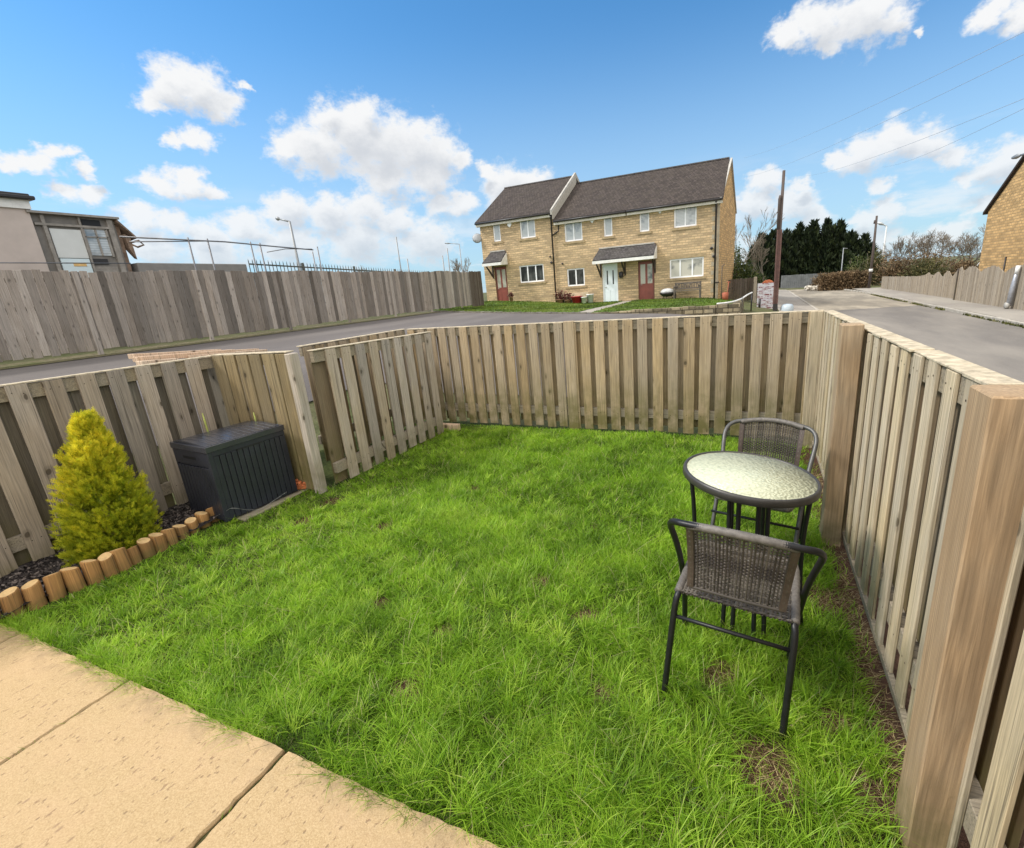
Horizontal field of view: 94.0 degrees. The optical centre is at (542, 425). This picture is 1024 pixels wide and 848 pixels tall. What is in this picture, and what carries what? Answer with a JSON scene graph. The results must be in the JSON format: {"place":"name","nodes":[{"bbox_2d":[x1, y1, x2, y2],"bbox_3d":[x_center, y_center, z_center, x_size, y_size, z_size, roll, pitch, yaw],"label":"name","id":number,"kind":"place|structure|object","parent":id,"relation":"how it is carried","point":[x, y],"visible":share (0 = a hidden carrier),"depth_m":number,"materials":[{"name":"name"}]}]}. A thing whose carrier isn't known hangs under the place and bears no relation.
{"place":"outdoors","nodes":[
{"label":"outdoors","id":0,"kind":"place"},
{"bbox_2d":[0,312,693,451],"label":"road","id":1,"kind":"structure","parent":0,"point":[288,341],"depth_m":12.23,"materials":[{"name":"asphalt"}]},
{"bbox_2d":[0,255,1021,503],"bbox_3d":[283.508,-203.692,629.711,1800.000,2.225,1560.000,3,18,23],"label":"ground","id":2,"kind":"structure","parent":0,"point":[746,309],"depth_m":10.83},
{"bbox_2d":[0,191,67,354],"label":"rendered building","id":3,"kind":"structure","parent":2,"relation":"on","point":[19,241],"depth_m":12.59,"materials":[{"name":"white paint"}]},
{"bbox_2d":[25,210,145,346],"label":"derelict shed","id":4,"kind":"structure","parent":2,"relation":"on","point":[73,237],"depth_m":13.88,"materials":[{"name":"grey wood"}]},
{"bbox_2d":[84,229,111,255],"bbox_3d":[-13.263,-5.466,14.190,0.028,0.750,0.560,3,18,23],"label":"window","id":5,"kind":"structure","parent":4,"relation":"in","point":[93,243],"depth_m":14.19,"materials":[{"name":"white glass"}]},
{"bbox_2d":[83,228,114,256],"bbox_3d":[-13.248,-5.466,14.189,0.060,0.810,0.610,3,18,23],"label":"window frame","id":6,"kind":"structure","parent":4,"relation":"in","point":[107,236],"depth_m":14.21,"materials":[{"name":"metal"}]},
{"bbox_2d":[0,236,321,322],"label":"pipe rail","id":7,"kind":"object","parent":2,"relation":"on","point":[188,240],"visible":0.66,"depth_m":14.74,"materials":[{"name":"metal"}]},
{"bbox_2d":[130,263,251,336],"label":"flat roofed block","id":8,"kind":"structure","parent":2,"relation":"on","point":[140,267],"depth_m":16.30,"materials":[{"name":"grey concrete"}]},
{"bbox_2d":[127,349,267,438],"bbox_3d":[-3.669,-0.292,5.356,0.425,1.225,1.402,3,18,23],"label":"timber stack","id":9,"kind":"object","parent":2,"relation":"on","point":[144,358],"visible":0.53,"depth_m":5.14,"materials":[{"name":"wood"}]},
{"bbox_2d":[0,312,435,369],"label":"verge","id":10,"kind":"structure","parent":2,"relation":"on","point":[37,362],"depth_m":11.83,"materials":[{"name":"plant"}]},
{"bbox_2d":[0,269,471,361],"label":"boundary fence","id":11,"kind":"object","parent":2,"relation":"on","point":[342,296],"visible":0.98,"depth_m":12.04,"materials":[{"name":"wood"}]},
{"bbox_2d":[0,624,498,847],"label":"patio","id":12,"kind":"structure","parent":2,"relation":"on","point":[107,768],"depth_m":1.76,"materials":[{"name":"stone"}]},
{"bbox_2d":[275,217,300,270],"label":"street lamp","id":13,"kind":"object","parent":2,"relation":"on","point":[293,241],"visible":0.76,"depth_m":57.69,"materials":[{"name":"metal"}]},
{"bbox_2d":[248,260,431,321],"bbox_3d":[-7.509,-6.506,23.122,0.090,2.800,13.815,3,18,23],"label":"palisade fence","id":14,"kind":"object","parent":2,"relation":"on","point":[302,266],"visible":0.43,"depth_m":18.95,"materials":[{"name":"metal"}]},
{"bbox_2d":[450,258,470,271],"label":"bare tree","id":15,"kind":"object","parent":2,"relation":"on","point":[456,264],"visible":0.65,"depth_m":50.72,"materials":[{"name":"grey plant"}]},
{"bbox_2d":[417,310,586,313],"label":"lawn kerb","id":16,"kind":"structure","parent":2,"relation":"on","point":[510,312],"depth_m":18.61,"materials":[{"name":"concrete"}]},
{"bbox_2d":[472,172,579,301],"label":"terraced house","id":17,"kind":"structure","parent":2,"relation":"on","point":[515,237],"depth_m":28.37,"materials":[{"name":"brick"}]},
{"bbox_2d":[492,225,502,243],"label":"window","id":18,"kind":"structure","parent":17,"relation":"in","point":[496,228],"depth_m":28.46,"materials":[{"name":"glass"}]},
{"bbox_2d":[494,266,508,300],"bbox_3d":[-2.490,-8.616,29.289,0.830,2.250,0.091,3,18,23],"label":"door","id":19,"kind":"structure","parent":17,"relation":"in","point":[500,272],"depth_m":29.26,"materials":[{"name":"red wood"}]},
{"bbox_2d":[519,220,537,240],"bbox_3d":[-0.872,-11.454,27.587,1.200,1.330,0.155,3,18,23],"label":"window","id":20,"kind":"structure","parent":17,"relation":"in","point":[527,228],"depth_m":27.64,"materials":[{"name":"glass"}]},
{"bbox_2d":[517,260,545,284],"bbox_3d":[-0.648,-9.059,28.267,1.820,1.270,0.155,3,18,23],"label":"window","id":21,"kind":"structure","parent":17,"relation":"in","point":[530,272],"depth_m":28.28,"materials":[{"name":"plastic"}]},
{"bbox_2d":[552,172,656,301],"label":"terraced house","id":22,"kind":"structure","parent":2,"relation":"on","point":[594,252],"depth_m":26.64,"materials":[{"name":"brick"}]},
{"bbox_2d":[563,222,584,244],"bbox_3d":[1.718,-10.901,26.601,1.280,1.350,0.155,3,18,23],"label":"window","id":23,"kind":"structure","parent":22,"relation":"in","point":[573,231],"depth_m":26.66,"materials":[{"name":"glass"}]},
{"bbox_2d":[565,264,586,288],"bbox_3d":[1.908,-8.535,27.287,1.290,1.250,0.155,3,18,23],"label":"window","id":24,"kind":"structure","parent":22,"relation":"in","point":[576,277],"depth_m":27.30,"materials":[{"name":"plastic"}]},
{"bbox_2d":[602,218,614,238],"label":"window","id":25,"kind":"structure","parent":22,"relation":"in","point":[607,222],"depth_m":25.86,"materials":[{"name":"glass"}]},
{"bbox_2d":[602,263,617,301],"bbox_3d":[3.799,-7.914,26.672,0.880,2.220,0.097,3,18,23],"label":"door","id":26,"kind":"structure","parent":22,"relation":"in","point":[609,272],"depth_m":26.63,"materials":[{"name":"plastic"}]},
{"bbox_2d":[591,299,743,316],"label":"retaining wall","id":27,"kind":"structure","parent":2,"relation":"on","point":[736,307],"depth_m":15.84,"materials":[{"name":"stone"}]},
{"bbox_2d":[626,157,736,300],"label":"terraced house","id":28,"kind":"structure","parent":2,"relation":"on","point":[683,217],"depth_m":25.00,"materials":[{"name":"brick"}]},
{"bbox_2d":[637,213,651,234],"bbox_3d":[5.347,-10.774,25.008,0.750,1.330,0.155,3,18,23],"label":"window","id":29,"kind":"structure","parent":28,"relation":"in","point":[644,218],"depth_m":25.07,"materials":[{"name":"glass"}]},
{"bbox_2d":[638,260,654,299],"bbox_3d":[5.649,-7.822,25.890,0.880,2.200,0.080,3,18,23],"label":"door","id":30,"kind":"structure","parent":28,"relation":"in","point":[646,283],"depth_m":25.86,"materials":[{"name":"red wood"}]},
{"bbox_2d":[672,207,698,230],"bbox_3d":[7.244,-10.673,24.186,1.350,1.310,0.155,3,18,23],"label":"window","id":31,"kind":"structure","parent":28,"relation":"in","point":[684,218],"depth_m":24.24,"materials":[{"name":"glass"}]},
{"bbox_2d":[667,253,705,280],"bbox_3d":[7.506,-8.266,24.854,1.950,1.250,0.155,3,18,23],"label":"window","id":32,"kind":"structure","parent":28,"relation":"in","point":[691,266],"depth_m":24.86,"materials":[{"name":"glass"}]},
{"bbox_2d":[734,241,744,277],"bbox_3d":[13.516,-10.755,33.239,1.246,4.067,1.435,3,18,23],"label":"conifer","id":33,"kind":"object","parent":2,"relation":"on","point":[737,258],"visible":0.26,"depth_m":32.90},
{"bbox_2d":[728,277,753,300],"bbox_3d":[10.633,-7.306,25.563,1.280,1.185,0.073,3,18,23],"label":"side fence","id":34,"kind":"object","parent":2,"relation":"on","point":[740,284],"visible":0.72,"depth_m":25.52,"materials":[{"name":"brown wood"}]},
{"bbox_2d":[732,257,759,294],"bbox_3d":[13.147,-9.462,31.001,1.990,2.884,2.161,3,18,23],"label":"evergreen shrub","id":35,"kind":"object","parent":2,"relation":"on","point":[742,273],"visible":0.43,"depth_m":30.66,"materials":[{"name":"plant"}]},
{"bbox_2d":[736,232,768,278],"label":"bare tree","id":36,"kind":"object","parent":2,"relation":"on","point":[759,253],"visible":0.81,"depth_m":40.58,"materials":[{"name":"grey plant"}]},
{"bbox_2d":[734,208,783,268],"bbox_3d":[17.195,-14.315,38.869,2.222,6.286,5.284,-17,20,-37],"label":"bare tree","id":37,"kind":"object","parent":2,"relation":"on","point":[748,221],"visible":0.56,"depth_m":38.06,"materials":[{"name":"grey plant"}]},
{"bbox_2d":[744,231,774,279],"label":"cypress","id":38,"kind":"object","parent":2,"relation":"on","point":[756,261],"visible":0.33,"depth_m":51.26,"materials":[{"name":"green plant"}]},
{"bbox_2d":[757,280,773,308],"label":"brick wall","id":39,"kind":"structure","parent":2,"relation":"on","point":[765,288],"depth_m":22.15,"materials":[{"name":"brick"}]},
{"bbox_2d":[753,228,783,282],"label":"cypress","id":40,"kind":"object","parent":2,"relation":"on","point":[770,238],"visible":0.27,"depth_m":50.58,"materials":[{"name":"green plant"}]},
{"bbox_2d":[773,170,784,310],"bbox_3d":[10.079,-7.775,20.355,0.228,5.670,0.196,3,18,23],"label":"telegraph pole","id":41,"kind":"object","parent":2,"relation":"on","point":[778,251],"visible":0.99,"depth_m":20.30,"materials":[{"name":"brown wood"}]},
{"bbox_2d":[768,228,803,287],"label":"cypress","id":42,"kind":"object","parent":2,"relation":"on","point":[789,250],"visible":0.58,"depth_m":50.20,"materials":[{"name":"green plant"}]},
{"bbox_2d":[781,273,821,287],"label":"side fence","id":43,"kind":"object","parent":2,"relation":"on","point":[789,281],"visible":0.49,"depth_m":48.67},
{"bbox_2d":[791,220,817,286],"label":"cypress","id":44,"kind":"object","parent":2,"relation":"on","point":[799,234],"visible":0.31,"depth_m":49.94,"materials":[{"name":"green plant"}]},
{"bbox_2d":[796,219,840,284],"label":"cypress","id":45,"kind":"object","parent":2,"relation":"on","point":[815,230],"visible":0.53,"depth_m":49.10,"materials":[{"name":"green plant"}]},
{"bbox_2d":[809,216,837,273],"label":"cypress","id":46,"kind":"object","parent":2,"relation":"on","point":[827,224],"visible":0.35,"depth_m":48.86,"materials":[{"name":"green plant"}]},
{"bbox_2d":[814,218,871,273],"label":"cypress","id":47,"kind":"object","parent":2,"relation":"on","point":[845,236],"visible":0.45,"depth_m":48.15,"materials":[{"name":"green plant"}]},
{"bbox_2d":[816,269,870,290],"bbox_3d":[24.534,-11.791,38.874,3.843,1.786,1.440,3,18,23],"label":"hedge","id":48,"kind":"object","parent":2,"relation":"on","point":[843,280],"visible":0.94,"depth_m":38.59,"materials":[{"name":"brown plant"}]},
{"bbox_2d":[844,253,868,271],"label":"conifer","id":49,"kind":"object","parent":2,"relation":"on","point":[858,262],"visible":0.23,"depth_m":46.16,"materials":[{"name":"plant"}]},
{"bbox_2d":[832,230,881,279],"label":"cypress","id":50,"kind":"object","parent":2,"relation":"on","point":[866,248],"visible":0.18,"depth_m":47.26,"materials":[{"name":"green plant"}]},
{"bbox_2d":[867,216,877,287],"bbox_3d":[25.259,-13.200,36.480,0.240,5.351,0.277,-19,22,-41],"label":"telegraph pole","id":51,"kind":"object","parent":2,"relation":"on","point":[872,255],"visible":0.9,"depth_m":36.43,"materials":[{"name":"brown wood"}]},
{"bbox_2d":[859,247,886,284],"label":"thicket","id":52,"kind":"object","parent":2,"relation":"on","point":[878,259],"visible":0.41,"depth_m":43.92,"materials":[{"name":"green plant"}]},
{"bbox_2d":[871,252,919,285],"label":"thicket","id":53,"kind":"object","parent":2,"relation":"on","point":[894,269],"visible":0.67,"depth_m":41.92,"materials":[{"name":"brown plant"}]},
{"bbox_2d":[878,232,921,263],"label":"bare tree","id":54,"kind":"object","parent":2,"relation":"on","point":[910,248],"visible":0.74,"depth_m":46.82,"materials":[{"name":"brown plant"}]},
{"bbox_2d":[883,237,925,267],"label":"bare tree","id":55,"kind":"object","parent":2,"relation":"on","point":[900,246],"visible":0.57,"depth_m":46.65,"materials":[{"name":"brown plant"}]},
{"bbox_2d":[881,271,956,298],"bbox_3d":[22.432,-8.614,28.909,0.089,1.653,16.100,3,18,23],"label":"garden fence","id":56,"kind":"object","parent":2,"relation":"on","point":[938,284],"visible":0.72,"depth_m":26.52,"materials":[{"name":"brown wood"}]},
{"bbox_2d":[897,255,953,277],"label":"thicket","id":57,"kind":"object","parent":2,"relation":"on","point":[924,269],"visible":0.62,"depth_m":40.14,"materials":[{"name":"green plant"}]},
{"bbox_2d":[903,246,955,275],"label":"thicket","id":58,"kind":"object","parent":2,"relation":"on","point":[937,258],"visible":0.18,"depth_m":43.04,"materials":[{"name":"brown plant"}]},
{"bbox_2d":[907,235,959,257],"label":"bare tree","id":59,"kind":"object","parent":2,"relation":"on","point":[927,244],"visible":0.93,"depth_m":44.85,"materials":[{"name":"brown plant"}]},
{"bbox_2d":[844,289,1023,324],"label":"kerb","id":60,"kind":"structure","parent":2,"relation":"on","point":[1000,319],"depth_m":17.91,"materials":[{"name":"concrete"}]},
{"bbox_2d":[924,231,954,261],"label":"bare tree","id":61,"kind":"object","parent":2,"relation":"on","point":[945,238],"visible":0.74,"depth_m":45.68,"materials":[{"name":"brown plant"}]},
{"bbox_2d":[941,255,979,275],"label":"thicket","id":62,"kind":"object","parent":2,"relation":"on","point":[964,265],"visible":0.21,"depth_m":41.54,"materials":[{"name":"brown plant"}]},
{"bbox_2d":[943,231,982,266],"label":"bare tree","id":63,"kind":"object","parent":2,"relation":"on","point":[963,252],"visible":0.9,"depth_m":45.16,"materials":[{"name":"brown plant"}]},
{"bbox_2d":[960,232,983,264],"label":"bare tree","id":64,"kind":"object","parent":2,"relation":"on","point":[972,240],"visible":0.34,"depth_m":45.91,"materials":[{"name":"grey plant"}]},
{"bbox_2d":[953,265,1023,309],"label":"garden fence","id":65,"kind":"object","parent":2,"relation":"on","point":[987,286],"visible":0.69,"depth_m":18.76,"materials":[{"name":"brown wood"}]},
{"bbox_2d":[0,0,1023,292],"label":"sky","id":66,"kind":"structure","parent":0,"point":[360,125],"materials":[{"name":"blue"}]},
{"bbox_2d":[0,420,1023,847],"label":"grass","id":67,"kind":"structure","parent":0,"point":[660,473],"depth_m":2.32,"materials":[{"name":"plant"}]},
{"bbox_2d":[0,586,26,619],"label":"log stake","id":68,"kind":"object","parent":67,"relation":"on","point":[11,599],"visible":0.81,"depth_m":2.86,"materials":[{"name":"wood"}]},
{"bbox_2d":[20,579,47,610],"bbox_3d":[-3.164,1.095,2.973,0.096,0.262,0.090,1,15,23],"label":"log stake","id":69,"kind":"object","parent":67,"relation":"on","point":[32,591],"visible":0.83,"depth_m":2.94,"materials":[{"name":"wood"}]},
{"bbox_2d":[42,571,66,601],"bbox_3d":[-3.114,1.064,3.048,0.089,0.272,0.089,-8,14,-24],"label":"log stake","id":70,"kind":"object","parent":67,"relation":"on","point":[54,585],"visible":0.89,"depth_m":3.01,"materials":[{"name":"wood"}]},
{"bbox_2d":[59,567,86,592],"bbox_3d":[-3.066,1.042,3.128,0.093,0.262,0.094,-4,16,14],"label":"log stake","id":71,"kind":"object","parent":67,"relation":"on","point":[73,579],"visible":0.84,"depth_m":3.09,"materials":[{"name":"wood"}]},
{"bbox_2d":[79,559,104,584],"bbox_3d":[-3.021,1.015,3.208,0.091,0.262,0.091,7,19,42],"label":"log stake","id":72,"kind":"object","parent":67,"relation":"on","point":[92,571],"visible":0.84,"depth_m":3.17,"materials":[{"name":"wood"}]},
{"bbox_2d":[97,552,118,578],"bbox_3d":[-2.986,0.998,3.285,0.087,0.247,0.087,8,20,31],"label":"log stake","id":73,"kind":"object","parent":67,"relation":"on","point":[108,564],"visible":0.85,"depth_m":3.25,"materials":[{"name":"wood"}]},
{"bbox_2d":[0,501,217,618],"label":"bark mulch","id":74,"kind":"object","parent":67,"relation":"on","point":[48,571],"visible":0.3,"depth_m":3.38,"materials":[{"name":"wood"}]},
{"bbox_2d":[42,406,164,567],"bbox_3d":[-3.225,0.415,3.452,0.646,1.110,0.696,3,18,23],"label":"golden conifer","id":75,"kind":"object","parent":74,"relation":"on","point":[91,471],"visible":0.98,"depth_m":3.36,"materials":[{"name":"yellow plant"}]},
{"bbox_2d":[0,355,222,577],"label":"garden fence","id":76,"kind":"object","parent":67,"relation":"on","point":[35,416],"visible":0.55,"depth_m":3.65,"materials":[{"name":"brown wood"}]},
{"bbox_2d":[109,547,132,571],"bbox_3d":[-2.955,0.971,3.352,0.090,0.257,0.096,-21,23,-38],"label":"log stake","id":77,"kind":"object","parent":67,"relation":"on","point":[122,559],"visible":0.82,"depth_m":3.31,"materials":[{"name":"wood"}]},
{"bbox_2d":[126,545,142,564],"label":"log stake","id":78,"kind":"object","parent":67,"relation":"on","point":[134,554],"visible":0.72,"depth_m":3.39,"materials":[{"name":"wood"}]},
{"bbox_2d":[136,537,156,558],"bbox_3d":[-2.902,0.937,3.500,0.091,0.232,0.089,-11,15,-16],"label":"log stake","id":79,"kind":"object","parent":67,"relation":"on","point":[146,548],"visible":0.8,"depth_m":3.46,"materials":[{"name":"wood"}]},
{"bbox_2d":[148,533,168,552],"bbox_3d":[-2.875,0.912,3.577,0.098,0.232,0.095,-13,15,-24],"label":"log stake","id":80,"kind":"object","parent":67,"relation":"on","point":[159,541],"visible":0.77,"depth_m":3.54,"materials":[{"name":"wood"}]},
{"bbox_2d":[160,528,178,545],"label":"log stake","id":81,"kind":"object","parent":67,"relation":"on","point":[170,534],"visible":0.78,"depth_m":3.62,"materials":[{"name":"wood"}]},
{"bbox_2d":[172,524,189,539],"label":"log stake","id":82,"kind":"object","parent":67,"relation":"on","point":[181,529],"visible":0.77,"depth_m":3.70,"materials":[{"name":"wood"}]},
{"bbox_2d":[184,517,199,533],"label":"log stake","id":83,"kind":"object","parent":67,"relation":"on","point":[191,522],"visible":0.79,"depth_m":3.79,"materials":[{"name":"wood"}]},
{"bbox_2d":[194,511,210,528],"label":"log stake","id":84,"kind":"object","parent":67,"relation":"on","point":[201,516],"visible":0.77,"depth_m":3.88,"materials":[{"name":"wood"}]},
{"bbox_2d":[211,350,327,493],"bbox_3d":[-2.568,0.002,4.476,1.090,1.387,0.111,3,18,23],"label":"garden fence","id":85,"kind":"object","parent":67,"relation":"on","point":[286,384],"visible":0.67,"depth_m":4.34,"materials":[{"name":"brown wood"}]},
{"bbox_2d":[236,489,307,520],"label":"paving slab","id":86,"kind":"structure","parent":67,"relation":"on","point":[262,509],"depth_m":4.17,"materials":[{"name":"concrete"}]},
{"bbox_2d":[169,421,297,521],"bbox_3d":[-2.700,0.364,4.212,0.546,0.669,0.666,4,18,28],"label":"storage box","id":87,"kind":"object","parent":86,"relation":"on","point":[246,465],"visible":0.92,"depth_m":4.01,"materials":[{"name":"plastic"}]},
{"bbox_2d":[296,329,415,460],"bbox_3d":[-2.116,-0.438,5.752,0.085,1.274,1.638,3,18,23],"label":"garden fence","id":88,"kind":"object","parent":67,"relation":"on","point":[303,351],"visible":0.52,"depth_m":5.55,"materials":[{"name":"brown wood"}]},
{"bbox_2d":[307,331,443,483],"bbox_3d":[-1.655,-0.300,5.122,0.083,1.280,1.740,3,18,23],"label":"garden fence","id":89,"kind":"object","parent":67,"relation":"on","point":[341,464],"visible":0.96,"depth_m":4.87,"materials":[{"name":"brown wood"}]},
{"bbox_2d":[443,423,460,430],"bbox_3d":[-1.205,0.015,6.149,0.295,0.085,0.070,3,18,23],"label":"wood offcut","id":90,"kind":"object","parent":67,"relation":"on","point":[446,426],"visible":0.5,"depth_m":6.10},
{"bbox_2d":[406,310,824,447],"bbox_3d":[0.456,-0.529,5.530,4.785,1.362,0.086,3,18,23],"label":"garden fence","id":91,"kind":"object","parent":67,"relation":"on","point":[718,373],"visible":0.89,"depth_m":5.23,"materials":[{"name":"brown wood"}]},
{"bbox_2d":[383,473,905,847],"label":"dead grass","id":92,"kind":"structure","parent":67,"relation":"on","point":[893,736],"depth_m":1.90,"materials":[{"name":"plant"}]},
{"bbox_2d":[661,518,826,739],"bbox_3d":[0.797,0.685,1.948,0.538,0.839,0.533,8,20,27],"label":"rattan chair","id":93,"kind":"object","parent":67,"relation":"on","point":[744,578],"visible":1,"depth_m":1.74,"materials":[{"name":"wicker"}]},
{"bbox_2d":[683,451,821,639],"bbox_3d":[1.018,0.581,2.387,0.611,0.807,0.612,3,18,23],"label":"bistro table","id":94,"kind":"object","parent":67,"relation":"on","point":[763,484],"visible":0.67,"depth_m":2.23,"materials":[{"name":"beige glass"}]},
{"bbox_2d":[709,417,818,542],"bbox_3d":[1.321,0.419,2.898,0.538,0.839,0.533,8,20,35],"label":"rattan chair","id":95,"kind":"object","parent":67,"relation":"on","point":[799,427],"visible":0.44,"depth_m":2.95,"materials":[{"name":"wicker"}]},
{"bbox_2d":[812,310,1023,847],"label":"garden fence","id":96,"kind":"object","parent":67,"relation":"on","point":[920,455],"visible":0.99,"depth_m":1.38,"materials":[{"name":"brown wood"}]},
{"bbox_2d":[433,297,733,311],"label":"house lawn","id":97,"kind":"structure","parent":0,"point":[592,303],"depth_m":22.08,"materials":[{"name":"green plant"}]},
{"bbox_2d":[469,271,483,306],"bbox_3d":[-3.406,-6.902,24.547,0.089,2.052,1.140,3,18,23],"label":"boundary fence","id":98,"kind":"object","parent":97,"relation":"on","point":[475,279],"visible":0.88,"depth_m":24.47,"materials":[{"name":"brown wood"}]},
{"bbox_2d":[660,288,672,298],"bbox_3d":[6.519,-6.899,24.907,0.792,0.567,0.720,3,18,23],"label":"barbecue","id":99,"kind":"object","parent":97,"relation":"on","point":[666,292],"visible":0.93,"depth_m":24.67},
{"bbox_2d":[673,281,701,298],"bbox_3d":[7.447,-6.979,24.520,1.330,0.840,0.600,3,18,23],"label":"garden bench","id":100,"kind":"object","parent":97,"relation":"on","point":[675,287],"visible":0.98,"depth_m":24.59,"materials":[{"name":"brown wood"}]},
{"bbox_2d":[581,301,629,312],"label":"path","id":101,"kind":"structure","parent":0,"point":[592,310],"depth_m":19.95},
{"bbox_2d":[778,290,814,311],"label":"pavement","id":102,"kind":"structure","parent":0,"point":[788,297],"depth_m":27.49,"materials":[{"name":"concrete"}]},
{"bbox_2d":[788,289,914,310],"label":"road","id":103,"kind":"structure","parent":0,"point":[836,300],"depth_m":26.99,"materials":[{"name":"concrete"}]},
{"bbox_2d":[837,305,1023,381],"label":"road","id":104,"kind":"structure","parent":0,"point":[998,347],"depth_m":12.82,"materials":[{"name":"asphalt"}]},
{"bbox_2d":[869,294,1023,327],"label":"kerb weeds","id":105,"kind":"object","parent":104,"relation":"on","point":[1002,322],"visible":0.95,"depth_m":16.55,"materials":[{"name":"plant"}]},
{"bbox_2d":[855,287,1023,321],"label":"pavement","id":106,"kind":"structure","parent":0,"point":[1008,313],"depth_m":19.89,"materials":[{"name":"concrete"}]},
{"bbox_2d":[1003,265,1020,308],"bbox_3d":[16.549,-4.879,16.785,0.185,1.463,0.267,3,18,23],"label":"lamp post base","id":107,"kind":"object","parent":106,"relation":"on","point":[1008,302],"visible":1,"depth_m":16.74,"materials":[{"name":"white paint"}]},
{"bbox_2d":[977,155,1023,271],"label":"gable building","id":108,"kind":"structure","parent":0,"point":[1003,245],"depth_m":20.99,"materials":[{"name":"brick"}]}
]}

